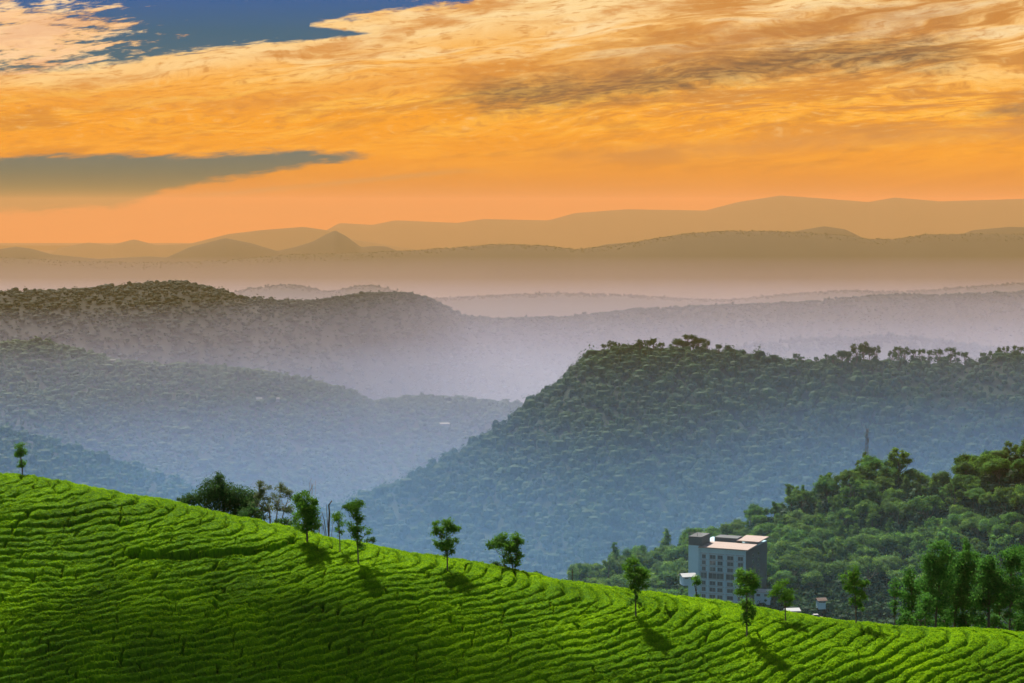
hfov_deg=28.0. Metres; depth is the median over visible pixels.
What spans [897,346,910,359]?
ridge tree
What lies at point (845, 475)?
forest tree
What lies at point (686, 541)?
forest tree
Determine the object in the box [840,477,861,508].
forest tree
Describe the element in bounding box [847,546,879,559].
forest tree
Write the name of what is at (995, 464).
forest tree
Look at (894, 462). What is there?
forest tree
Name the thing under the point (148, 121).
sky
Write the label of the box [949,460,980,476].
forest tree
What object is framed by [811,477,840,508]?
forest tree
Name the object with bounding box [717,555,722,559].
window
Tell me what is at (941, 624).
bush
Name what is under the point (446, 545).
tree
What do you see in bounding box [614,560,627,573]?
forest tree
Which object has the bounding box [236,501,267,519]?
bush
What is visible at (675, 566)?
forest tree
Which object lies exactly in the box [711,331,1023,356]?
misty woods
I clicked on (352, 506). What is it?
tree
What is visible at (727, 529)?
forest tree
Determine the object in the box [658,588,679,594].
forest tree
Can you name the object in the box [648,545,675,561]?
forest tree
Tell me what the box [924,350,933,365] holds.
ridge tree
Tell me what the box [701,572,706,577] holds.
window
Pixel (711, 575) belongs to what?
window
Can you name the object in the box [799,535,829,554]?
forest tree
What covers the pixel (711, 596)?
window
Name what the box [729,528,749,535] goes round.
forest tree
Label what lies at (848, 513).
forest tree
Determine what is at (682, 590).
forest tree
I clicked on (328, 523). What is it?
dead tree
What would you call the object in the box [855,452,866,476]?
forest tree
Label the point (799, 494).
forest tree
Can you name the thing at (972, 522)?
forest tree
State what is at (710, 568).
window
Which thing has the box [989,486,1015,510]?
forest tree
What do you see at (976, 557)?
tree
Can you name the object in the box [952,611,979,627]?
bush
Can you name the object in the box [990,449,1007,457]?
forest tree
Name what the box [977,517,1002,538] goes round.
forest tree
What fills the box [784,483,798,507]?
forest tree
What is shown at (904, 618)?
bush
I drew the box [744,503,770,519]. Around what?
forest tree
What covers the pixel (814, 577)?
forest tree
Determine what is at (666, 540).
forest tree
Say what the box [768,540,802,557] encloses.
forest tree
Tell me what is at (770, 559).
forest tree
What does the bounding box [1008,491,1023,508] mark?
forest tree
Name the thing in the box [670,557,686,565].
forest tree
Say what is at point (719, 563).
window
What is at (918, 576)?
forest tree
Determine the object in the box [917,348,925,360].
ridge tree
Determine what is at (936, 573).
tree
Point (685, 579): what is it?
house
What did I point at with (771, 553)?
forest tree
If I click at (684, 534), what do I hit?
forest tree
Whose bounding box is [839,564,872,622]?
tree
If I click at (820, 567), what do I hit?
forest tree
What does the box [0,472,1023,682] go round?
tea bushes
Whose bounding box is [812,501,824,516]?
forest tree
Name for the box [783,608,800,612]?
house
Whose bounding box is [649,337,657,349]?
ridge tree
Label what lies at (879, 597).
undergrowth
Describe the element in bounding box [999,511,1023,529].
forest tree
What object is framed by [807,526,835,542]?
forest tree
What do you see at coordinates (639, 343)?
ridge tree
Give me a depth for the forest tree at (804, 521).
633.28 m
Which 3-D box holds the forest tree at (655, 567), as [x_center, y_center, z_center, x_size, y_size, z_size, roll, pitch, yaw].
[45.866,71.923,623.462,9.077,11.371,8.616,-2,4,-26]
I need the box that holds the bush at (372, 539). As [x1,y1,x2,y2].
[364,536,376,543]
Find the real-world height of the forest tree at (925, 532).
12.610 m
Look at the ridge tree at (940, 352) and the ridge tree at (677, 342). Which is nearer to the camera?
the ridge tree at (677, 342)
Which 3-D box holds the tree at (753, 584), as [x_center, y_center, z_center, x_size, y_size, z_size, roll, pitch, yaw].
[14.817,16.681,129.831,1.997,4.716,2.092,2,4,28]
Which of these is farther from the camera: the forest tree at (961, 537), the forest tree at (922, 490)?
the forest tree at (922, 490)
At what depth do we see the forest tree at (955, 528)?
602.33 m
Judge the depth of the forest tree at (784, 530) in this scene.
614.69 m
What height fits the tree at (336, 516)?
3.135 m
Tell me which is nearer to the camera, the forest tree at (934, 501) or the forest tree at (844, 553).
the forest tree at (844, 553)
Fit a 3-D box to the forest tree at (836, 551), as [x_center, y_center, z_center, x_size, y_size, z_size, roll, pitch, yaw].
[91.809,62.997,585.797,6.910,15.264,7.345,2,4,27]
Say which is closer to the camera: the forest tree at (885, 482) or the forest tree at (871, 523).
the forest tree at (871, 523)
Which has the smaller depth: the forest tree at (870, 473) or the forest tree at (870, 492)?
the forest tree at (870, 492)
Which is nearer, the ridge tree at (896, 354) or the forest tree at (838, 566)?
the forest tree at (838, 566)
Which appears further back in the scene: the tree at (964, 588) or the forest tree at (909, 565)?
the forest tree at (909, 565)
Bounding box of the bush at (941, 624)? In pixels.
[931,611,953,627]
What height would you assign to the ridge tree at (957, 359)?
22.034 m
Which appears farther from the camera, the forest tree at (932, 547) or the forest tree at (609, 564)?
the forest tree at (609, 564)
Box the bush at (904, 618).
[896,610,916,624]
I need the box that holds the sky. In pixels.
[0,0,1023,242]
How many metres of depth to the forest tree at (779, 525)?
619.63 m
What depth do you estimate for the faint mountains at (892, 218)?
24278.40 m
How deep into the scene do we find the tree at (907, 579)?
147.20 m
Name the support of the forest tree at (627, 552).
on the wooded slope
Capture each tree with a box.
[13,441,27,474]
[185,471,259,516]
[248,480,295,522]
[287,489,322,541]
[322,500,332,536]
[331,510,345,551]
[340,498,372,562]
[428,517,461,569]
[485,531,527,568]
[567,563,578,577]
[573,563,592,581]
[574,563,602,577]
[585,577,599,582]
[589,578,607,584]
[589,578,622,586]
[592,563,603,568]
[599,556,616,579]
[603,574,636,587]
[604,542,621,572]
[606,340,613,348]
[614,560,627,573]
[617,554,628,561]
[620,544,652,557]
[620,554,651,615]
[624,550,656,569]
[628,577,665,589]
[635,339,644,349]
[636,572,658,576]
[643,340,651,345]
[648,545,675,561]
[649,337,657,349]
[650,560,671,577]
[652,570,679,589]
[657,342,664,350]
[657,560,684,588]
[658,528,673,558]
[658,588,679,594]
[661,544,687,559]
[667,338,683,347]
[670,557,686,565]
[676,568,687,579]
[678,527,703,542]
[678,586,687,595]
[681,534,711,544]
[683,334,691,347]
[685,528,691,539]
[688,334,697,348]
[691,574,701,596]
[692,337,707,346]
[702,525,724,536]
[715,344,721,353]
[717,522,746,534]
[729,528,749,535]
[729,567,762,636]
[731,518,748,528]
[743,510,752,528]
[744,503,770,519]
[750,515,766,524]
[751,522,776,535]
[765,534,778,543]
[766,578,797,620]
[767,355,780,360]
[767,542,774,550]
[767,551,778,560]
[767,556,776,564]
[767,560,780,578]
[767,570,797,587]
[768,501,782,517]
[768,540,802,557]
[770,521,783,536]
[771,502,786,513]
[771,524,803,539]
[773,514,805,526]
[774,553,813,574]
[779,529,808,542]
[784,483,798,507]
[785,489,820,509]
[786,510,806,520]
[792,353,800,363]
[792,521,813,537]
[793,541,802,554]
[798,514,815,525]
[798,547,830,566]
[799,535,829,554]
[800,569,824,586]
[805,513,824,528]
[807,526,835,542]
[807,561,831,575]
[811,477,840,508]
[811,516,840,528]
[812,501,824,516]
[819,472,834,478]
[823,536,845,578]
[824,544,847,560]
[824,560,871,584]
[825,507,860,526]
[826,494,842,511]
[827,355,839,362]
[828,519,846,538]
[828,536,843,542]
[830,470,866,497]
[835,350,850,366]
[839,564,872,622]
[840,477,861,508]
[840,537,869,559]
[841,469,848,488]
[844,351,855,361]
[846,525,852,538]
[846,533,879,548]
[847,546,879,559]
[849,343,864,362]
[849,523,862,544]
[850,555,891,586]
[852,464,877,480]
[853,498,880,517]
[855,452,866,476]
[855,478,882,492]
[857,341,869,358]
[858,482,883,502]
[859,454,889,472]
[859,527,885,536]
[864,346,875,359]
[864,508,880,528]
[870,534,900,552]
[870,554,893,573]
[872,345,880,357]
[873,475,894,491]
[874,554,905,590]
[877,465,899,479]
[879,497,901,513]
[883,487,904,498]
[883,501,915,523]
[885,517,896,547]
[886,569,904,587]
[887,348,895,360]
[887,447,912,478]
[887,531,907,550]
[887,576,908,625]
[891,544,911,565]
[893,346,902,360]
[896,563,919,573]
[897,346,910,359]
[897,531,923,555]
[897,565,923,615]
[899,458,907,478]
[900,468,926,482]
[901,474,910,498]
[905,495,945,520]
[906,553,926,569]
[909,349,917,358]
[909,526,939,544]
[910,537,962,627]
[911,472,929,495]
[911,562,919,574]
[912,533,933,561]
[912,573,934,594]
[913,539,949,553]
[915,590,940,625]
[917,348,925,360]
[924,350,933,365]
[924,516,952,531]
[928,473,938,494]
[930,470,952,489]
[931,347,943,361]
[931,531,971,551]
[933,523,961,536]
[935,526,962,550]
[938,484,953,512]
[939,537,981,626]
[944,347,956,362]
[944,481,963,504]
[946,512,964,525]
[948,503,969,523]
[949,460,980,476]
[950,474,979,500]
[951,453,978,467]
[954,351,960,362]
[958,516,986,537]
[959,511,983,529]
[960,352,970,363]
[963,553,1006,627]
[964,487,991,508]
[965,549,986,623]
[966,477,980,507]
[968,537,988,554]
[971,453,1003,475]
[975,607,1007,620]
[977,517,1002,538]
[978,492,995,504]
[979,450,992,454]
[979,458,1012,483]
[987,523,1013,540]
[987,534,1013,565]
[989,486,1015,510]
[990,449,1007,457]
[990,567,1012,628]
[995,544,1023,630]
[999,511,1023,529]
[1002,441,1018,455]
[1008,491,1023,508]
[1010,458,1023,470]
[1010,522,1023,544]
[1011,484,1023,497]
[1014,543,1023,624]
[1016,444,1023,454]
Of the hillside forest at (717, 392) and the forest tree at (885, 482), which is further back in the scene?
the hillside forest at (717, 392)
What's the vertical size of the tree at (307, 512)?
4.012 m
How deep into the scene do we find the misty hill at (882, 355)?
3695.40 m
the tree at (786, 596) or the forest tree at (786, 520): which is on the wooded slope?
the forest tree at (786, 520)
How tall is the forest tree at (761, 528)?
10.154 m
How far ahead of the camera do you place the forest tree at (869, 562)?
571.44 m
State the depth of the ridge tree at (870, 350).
1839.99 m
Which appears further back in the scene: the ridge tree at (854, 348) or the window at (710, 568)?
the ridge tree at (854, 348)
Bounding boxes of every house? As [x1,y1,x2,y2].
[439,422,449,426]
[678,573,696,585]
[754,589,772,604]
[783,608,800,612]
[814,597,827,608]
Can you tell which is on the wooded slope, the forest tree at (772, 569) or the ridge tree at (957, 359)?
the forest tree at (772, 569)
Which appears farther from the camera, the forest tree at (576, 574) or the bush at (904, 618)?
the forest tree at (576, 574)
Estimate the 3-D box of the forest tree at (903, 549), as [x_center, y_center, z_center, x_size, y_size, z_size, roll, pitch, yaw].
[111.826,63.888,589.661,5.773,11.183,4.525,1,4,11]
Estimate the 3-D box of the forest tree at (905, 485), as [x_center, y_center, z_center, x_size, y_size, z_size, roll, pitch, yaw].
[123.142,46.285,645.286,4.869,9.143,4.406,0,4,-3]
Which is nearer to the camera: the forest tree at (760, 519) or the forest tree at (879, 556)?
the forest tree at (879, 556)
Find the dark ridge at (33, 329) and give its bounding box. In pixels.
[0,284,1023,402]
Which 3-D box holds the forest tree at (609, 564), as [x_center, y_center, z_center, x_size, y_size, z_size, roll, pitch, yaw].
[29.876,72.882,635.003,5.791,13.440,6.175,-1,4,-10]
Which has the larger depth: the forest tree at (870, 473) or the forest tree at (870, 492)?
the forest tree at (870, 473)
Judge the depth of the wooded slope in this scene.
619.33 m
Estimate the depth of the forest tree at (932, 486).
642.46 m
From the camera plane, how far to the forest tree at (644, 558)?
634.47 m
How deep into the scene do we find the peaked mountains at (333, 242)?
12625.05 m
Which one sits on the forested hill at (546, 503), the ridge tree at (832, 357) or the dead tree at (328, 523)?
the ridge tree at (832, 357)
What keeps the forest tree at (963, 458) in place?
on the wooded slope
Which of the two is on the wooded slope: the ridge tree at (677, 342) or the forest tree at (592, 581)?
the forest tree at (592, 581)
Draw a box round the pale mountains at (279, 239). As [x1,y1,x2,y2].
[38,227,414,258]
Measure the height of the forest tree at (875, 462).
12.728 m
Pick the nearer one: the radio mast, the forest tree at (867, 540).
the forest tree at (867, 540)
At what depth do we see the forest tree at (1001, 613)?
540.13 m
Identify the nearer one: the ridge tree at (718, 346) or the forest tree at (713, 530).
the forest tree at (713, 530)
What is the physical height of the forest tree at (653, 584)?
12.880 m
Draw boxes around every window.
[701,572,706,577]
[709,567,715,571]
[709,573,716,578]
[709,581,715,585]
[709,587,715,591]
[709,594,715,598]
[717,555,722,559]
[717,561,722,565]
[717,573,723,579]
[726,574,733,579]
[727,556,733,560]
[727,562,733,566]
[727,568,733,572]
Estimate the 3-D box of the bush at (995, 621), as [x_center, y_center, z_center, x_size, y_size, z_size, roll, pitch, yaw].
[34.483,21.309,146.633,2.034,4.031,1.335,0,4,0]
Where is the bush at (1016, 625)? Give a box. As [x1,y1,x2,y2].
[1003,613,1023,630]
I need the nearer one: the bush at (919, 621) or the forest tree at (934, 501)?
the bush at (919, 621)
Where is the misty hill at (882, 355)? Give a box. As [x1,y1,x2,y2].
[743,339,996,364]
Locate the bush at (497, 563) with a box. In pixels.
[489,560,506,566]
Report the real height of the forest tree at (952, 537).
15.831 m
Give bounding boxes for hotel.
[688,527,768,604]
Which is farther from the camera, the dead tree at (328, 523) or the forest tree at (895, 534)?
the forest tree at (895, 534)
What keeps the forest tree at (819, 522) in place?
on the wooded slope
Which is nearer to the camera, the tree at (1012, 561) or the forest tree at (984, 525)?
the tree at (1012, 561)
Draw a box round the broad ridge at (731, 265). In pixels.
[0,231,1023,299]
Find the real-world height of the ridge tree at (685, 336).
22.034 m
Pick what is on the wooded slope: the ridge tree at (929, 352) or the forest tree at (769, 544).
the forest tree at (769, 544)
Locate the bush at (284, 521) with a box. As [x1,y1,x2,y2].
[272,513,300,525]
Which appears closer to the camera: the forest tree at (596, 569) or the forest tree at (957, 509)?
the forest tree at (957, 509)
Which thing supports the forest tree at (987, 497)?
on the wooded slope
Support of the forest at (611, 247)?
on the broad ridge at (731, 265)
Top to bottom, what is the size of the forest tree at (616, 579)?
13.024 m
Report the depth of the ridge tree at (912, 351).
1856.98 m
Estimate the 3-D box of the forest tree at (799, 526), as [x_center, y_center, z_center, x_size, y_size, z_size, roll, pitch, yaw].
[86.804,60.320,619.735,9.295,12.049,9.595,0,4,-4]
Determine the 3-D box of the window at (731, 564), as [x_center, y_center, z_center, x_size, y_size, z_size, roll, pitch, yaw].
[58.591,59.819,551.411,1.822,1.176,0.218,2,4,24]
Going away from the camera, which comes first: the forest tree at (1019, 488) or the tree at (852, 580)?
the tree at (852, 580)
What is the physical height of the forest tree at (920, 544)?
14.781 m
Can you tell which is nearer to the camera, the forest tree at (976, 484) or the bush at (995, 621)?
the bush at (995, 621)
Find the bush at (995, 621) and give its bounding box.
[983,613,1007,628]
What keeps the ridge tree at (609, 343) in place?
on the forested hill at (546, 503)
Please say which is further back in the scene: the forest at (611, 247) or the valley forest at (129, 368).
the forest at (611, 247)
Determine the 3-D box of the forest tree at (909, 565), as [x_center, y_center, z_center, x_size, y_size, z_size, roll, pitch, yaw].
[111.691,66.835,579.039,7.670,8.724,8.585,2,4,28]
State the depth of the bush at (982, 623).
149.37 m
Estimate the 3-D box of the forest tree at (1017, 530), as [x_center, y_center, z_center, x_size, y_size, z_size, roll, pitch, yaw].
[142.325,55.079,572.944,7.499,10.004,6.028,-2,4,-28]
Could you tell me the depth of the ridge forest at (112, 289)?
3229.45 m
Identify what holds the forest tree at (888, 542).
on the wooded slope
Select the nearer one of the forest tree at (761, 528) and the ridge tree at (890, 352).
the forest tree at (761, 528)
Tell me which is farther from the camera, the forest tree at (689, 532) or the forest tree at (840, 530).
the forest tree at (689, 532)
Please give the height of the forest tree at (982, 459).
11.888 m
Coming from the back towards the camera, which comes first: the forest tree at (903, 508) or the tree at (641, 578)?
the forest tree at (903, 508)
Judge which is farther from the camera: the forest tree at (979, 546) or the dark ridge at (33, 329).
the dark ridge at (33, 329)
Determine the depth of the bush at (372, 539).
143.28 m
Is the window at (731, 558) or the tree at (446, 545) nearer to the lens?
the tree at (446, 545)
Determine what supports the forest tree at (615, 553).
on the wooded slope
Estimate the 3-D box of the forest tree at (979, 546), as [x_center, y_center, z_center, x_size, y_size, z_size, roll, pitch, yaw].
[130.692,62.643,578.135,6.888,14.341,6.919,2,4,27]
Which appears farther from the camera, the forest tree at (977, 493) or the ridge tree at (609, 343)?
the ridge tree at (609, 343)
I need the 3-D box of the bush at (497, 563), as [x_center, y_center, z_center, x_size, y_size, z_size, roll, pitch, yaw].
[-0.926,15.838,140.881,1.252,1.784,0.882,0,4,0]
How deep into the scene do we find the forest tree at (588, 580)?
629.48 m
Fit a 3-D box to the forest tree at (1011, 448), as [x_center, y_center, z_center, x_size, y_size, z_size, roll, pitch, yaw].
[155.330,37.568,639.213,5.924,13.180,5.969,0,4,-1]
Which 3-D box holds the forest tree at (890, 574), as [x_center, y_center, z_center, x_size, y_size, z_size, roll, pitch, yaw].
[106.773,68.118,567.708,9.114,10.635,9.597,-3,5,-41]
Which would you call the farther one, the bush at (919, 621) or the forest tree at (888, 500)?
the forest tree at (888, 500)
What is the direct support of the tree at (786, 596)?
on the tea hill
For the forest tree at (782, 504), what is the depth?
663.66 m
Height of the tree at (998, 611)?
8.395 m
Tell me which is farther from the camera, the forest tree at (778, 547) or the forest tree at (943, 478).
the forest tree at (943, 478)
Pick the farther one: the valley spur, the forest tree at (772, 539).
the valley spur
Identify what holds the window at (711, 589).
in the hotel
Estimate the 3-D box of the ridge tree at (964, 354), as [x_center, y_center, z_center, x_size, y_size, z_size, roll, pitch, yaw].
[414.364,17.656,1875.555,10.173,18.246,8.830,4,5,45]
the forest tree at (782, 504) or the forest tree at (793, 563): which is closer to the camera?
the forest tree at (793, 563)
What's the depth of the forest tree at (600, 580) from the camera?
617.35 m
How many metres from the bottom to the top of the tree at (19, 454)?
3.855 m
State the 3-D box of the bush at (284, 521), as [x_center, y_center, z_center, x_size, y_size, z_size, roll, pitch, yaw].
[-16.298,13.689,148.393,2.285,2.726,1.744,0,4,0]
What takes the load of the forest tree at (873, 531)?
on the wooded slope
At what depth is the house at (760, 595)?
555.69 m
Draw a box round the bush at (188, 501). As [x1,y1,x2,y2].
[176,490,198,505]
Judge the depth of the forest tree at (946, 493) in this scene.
627.39 m
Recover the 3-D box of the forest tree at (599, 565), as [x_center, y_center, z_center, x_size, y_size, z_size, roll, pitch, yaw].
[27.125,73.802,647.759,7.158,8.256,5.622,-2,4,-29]
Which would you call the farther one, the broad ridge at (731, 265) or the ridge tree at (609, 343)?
the broad ridge at (731, 265)
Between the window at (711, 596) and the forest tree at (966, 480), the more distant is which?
the forest tree at (966, 480)
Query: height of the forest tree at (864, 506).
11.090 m
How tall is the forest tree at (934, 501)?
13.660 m
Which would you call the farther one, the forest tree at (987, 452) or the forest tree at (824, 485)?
the forest tree at (824, 485)
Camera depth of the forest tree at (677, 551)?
630.57 m
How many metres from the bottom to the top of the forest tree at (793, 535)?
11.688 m
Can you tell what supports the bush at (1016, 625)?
on the tea hill
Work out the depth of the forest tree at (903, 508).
623.32 m
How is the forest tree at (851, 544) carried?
on the wooded slope
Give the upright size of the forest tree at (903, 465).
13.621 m
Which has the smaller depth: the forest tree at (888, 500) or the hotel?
the hotel
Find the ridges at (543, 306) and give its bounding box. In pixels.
[234,284,1023,317]
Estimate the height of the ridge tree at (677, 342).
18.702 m
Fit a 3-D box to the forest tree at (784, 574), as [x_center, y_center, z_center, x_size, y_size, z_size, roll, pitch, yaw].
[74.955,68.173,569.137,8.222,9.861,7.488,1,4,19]
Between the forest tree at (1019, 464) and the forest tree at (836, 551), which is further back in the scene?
the forest tree at (1019, 464)
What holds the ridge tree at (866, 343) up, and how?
on the forested hill at (546, 503)
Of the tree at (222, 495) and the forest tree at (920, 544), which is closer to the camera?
the tree at (222, 495)
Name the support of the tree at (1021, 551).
on the tea hill
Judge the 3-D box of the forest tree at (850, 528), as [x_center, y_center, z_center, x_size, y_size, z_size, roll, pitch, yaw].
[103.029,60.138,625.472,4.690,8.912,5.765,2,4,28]
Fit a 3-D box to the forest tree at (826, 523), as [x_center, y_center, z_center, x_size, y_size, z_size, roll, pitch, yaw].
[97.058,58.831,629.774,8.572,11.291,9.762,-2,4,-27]
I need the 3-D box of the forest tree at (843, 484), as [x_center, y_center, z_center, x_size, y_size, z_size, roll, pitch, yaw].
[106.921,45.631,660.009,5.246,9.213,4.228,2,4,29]
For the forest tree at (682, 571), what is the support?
on the wooded slope
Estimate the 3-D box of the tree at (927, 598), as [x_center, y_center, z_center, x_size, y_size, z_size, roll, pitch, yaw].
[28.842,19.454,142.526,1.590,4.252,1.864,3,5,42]
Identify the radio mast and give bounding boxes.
[865,428,868,454]
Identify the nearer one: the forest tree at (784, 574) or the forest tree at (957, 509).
the forest tree at (784, 574)
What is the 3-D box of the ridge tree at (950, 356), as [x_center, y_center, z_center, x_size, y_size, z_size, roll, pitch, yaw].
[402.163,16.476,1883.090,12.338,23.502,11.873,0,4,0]
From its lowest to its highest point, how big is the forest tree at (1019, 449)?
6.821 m
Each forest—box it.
[0,230,1023,269]
[0,279,1023,400]
[0,336,522,526]
[0,422,273,523]
[315,340,1023,579]
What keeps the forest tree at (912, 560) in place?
on the wooded slope
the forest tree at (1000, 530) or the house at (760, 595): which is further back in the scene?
the forest tree at (1000, 530)
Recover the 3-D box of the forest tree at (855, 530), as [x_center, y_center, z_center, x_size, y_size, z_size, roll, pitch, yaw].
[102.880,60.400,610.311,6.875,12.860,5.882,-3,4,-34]
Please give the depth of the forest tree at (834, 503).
636.63 m
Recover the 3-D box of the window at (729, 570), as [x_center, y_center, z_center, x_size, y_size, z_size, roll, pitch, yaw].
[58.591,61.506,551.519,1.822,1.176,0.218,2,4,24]
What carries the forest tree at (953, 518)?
on the wooded slope
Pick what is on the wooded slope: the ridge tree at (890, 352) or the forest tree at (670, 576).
the forest tree at (670, 576)
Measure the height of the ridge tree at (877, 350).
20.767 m
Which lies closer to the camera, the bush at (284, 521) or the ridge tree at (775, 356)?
the bush at (284, 521)
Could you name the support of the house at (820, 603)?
on the wooded slope
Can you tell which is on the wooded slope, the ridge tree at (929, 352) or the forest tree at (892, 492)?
the forest tree at (892, 492)
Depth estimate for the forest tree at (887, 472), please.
649.23 m
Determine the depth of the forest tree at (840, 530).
612.36 m
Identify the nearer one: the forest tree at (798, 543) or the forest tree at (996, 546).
the forest tree at (996, 546)
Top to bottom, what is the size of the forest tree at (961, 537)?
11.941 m
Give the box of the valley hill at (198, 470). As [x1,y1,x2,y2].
[0,346,506,525]
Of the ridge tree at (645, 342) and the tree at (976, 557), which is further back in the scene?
the ridge tree at (645, 342)
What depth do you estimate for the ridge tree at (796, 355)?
1799.87 m
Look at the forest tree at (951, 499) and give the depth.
618.51 m
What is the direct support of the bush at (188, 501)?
on the tea hill
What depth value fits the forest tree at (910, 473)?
648.71 m
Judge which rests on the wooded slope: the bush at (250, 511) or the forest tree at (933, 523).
the forest tree at (933, 523)
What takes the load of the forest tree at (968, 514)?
on the wooded slope
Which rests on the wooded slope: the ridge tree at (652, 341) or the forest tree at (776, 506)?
the forest tree at (776, 506)
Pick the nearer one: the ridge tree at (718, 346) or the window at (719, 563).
the window at (719, 563)
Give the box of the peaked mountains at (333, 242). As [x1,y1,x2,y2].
[0,226,1023,262]
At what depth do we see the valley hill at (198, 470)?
2178.76 m
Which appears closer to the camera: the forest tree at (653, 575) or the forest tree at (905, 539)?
the forest tree at (905, 539)
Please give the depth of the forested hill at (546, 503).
1633.36 m
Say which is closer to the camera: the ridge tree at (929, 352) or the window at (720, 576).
the window at (720, 576)
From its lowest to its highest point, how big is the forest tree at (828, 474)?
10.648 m
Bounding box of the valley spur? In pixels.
[0,435,213,508]
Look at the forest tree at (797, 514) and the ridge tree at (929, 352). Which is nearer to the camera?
the forest tree at (797, 514)
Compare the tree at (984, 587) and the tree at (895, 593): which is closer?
the tree at (895, 593)
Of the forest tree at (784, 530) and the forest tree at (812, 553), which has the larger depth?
the forest tree at (784, 530)
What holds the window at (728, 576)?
in the hotel
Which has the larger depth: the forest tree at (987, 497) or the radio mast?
the radio mast
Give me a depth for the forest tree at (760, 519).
647.95 m
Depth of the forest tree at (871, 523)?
625.98 m
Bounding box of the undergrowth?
[566,449,1023,630]
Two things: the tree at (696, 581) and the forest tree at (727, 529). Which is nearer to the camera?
the tree at (696, 581)
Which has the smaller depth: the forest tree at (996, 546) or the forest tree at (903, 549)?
the forest tree at (996, 546)
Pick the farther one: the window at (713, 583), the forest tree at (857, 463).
the forest tree at (857, 463)
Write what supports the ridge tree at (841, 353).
on the forested hill at (546, 503)
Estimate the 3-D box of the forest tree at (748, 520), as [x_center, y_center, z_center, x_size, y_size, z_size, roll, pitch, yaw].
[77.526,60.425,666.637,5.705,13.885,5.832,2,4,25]
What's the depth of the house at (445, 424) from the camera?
2375.41 m
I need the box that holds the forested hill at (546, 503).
[305,354,1023,575]
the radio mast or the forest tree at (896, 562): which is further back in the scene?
the radio mast
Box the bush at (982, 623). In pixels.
[973,612,986,627]
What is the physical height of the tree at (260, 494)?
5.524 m
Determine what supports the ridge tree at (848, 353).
on the forested hill at (546, 503)
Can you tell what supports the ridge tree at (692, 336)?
on the forested hill at (546, 503)
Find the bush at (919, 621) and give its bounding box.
[908,609,933,626]
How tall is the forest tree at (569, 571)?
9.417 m
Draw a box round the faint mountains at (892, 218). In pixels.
[0,196,1023,249]
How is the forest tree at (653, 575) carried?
on the wooded slope
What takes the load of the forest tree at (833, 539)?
on the wooded slope
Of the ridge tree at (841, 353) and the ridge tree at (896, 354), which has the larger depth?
the ridge tree at (896, 354)
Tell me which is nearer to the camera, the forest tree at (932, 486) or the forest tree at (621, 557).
the forest tree at (932, 486)
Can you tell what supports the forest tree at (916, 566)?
on the wooded slope
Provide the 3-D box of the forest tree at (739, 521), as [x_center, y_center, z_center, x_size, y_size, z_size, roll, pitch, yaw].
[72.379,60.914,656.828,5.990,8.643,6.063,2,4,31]
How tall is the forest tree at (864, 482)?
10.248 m
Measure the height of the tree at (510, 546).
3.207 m
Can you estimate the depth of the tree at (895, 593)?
141.09 m
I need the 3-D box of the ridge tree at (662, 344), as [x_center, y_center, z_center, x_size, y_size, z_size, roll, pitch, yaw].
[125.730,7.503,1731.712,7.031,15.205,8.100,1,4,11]
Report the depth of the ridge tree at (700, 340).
1760.48 m
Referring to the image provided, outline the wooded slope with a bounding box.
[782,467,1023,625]

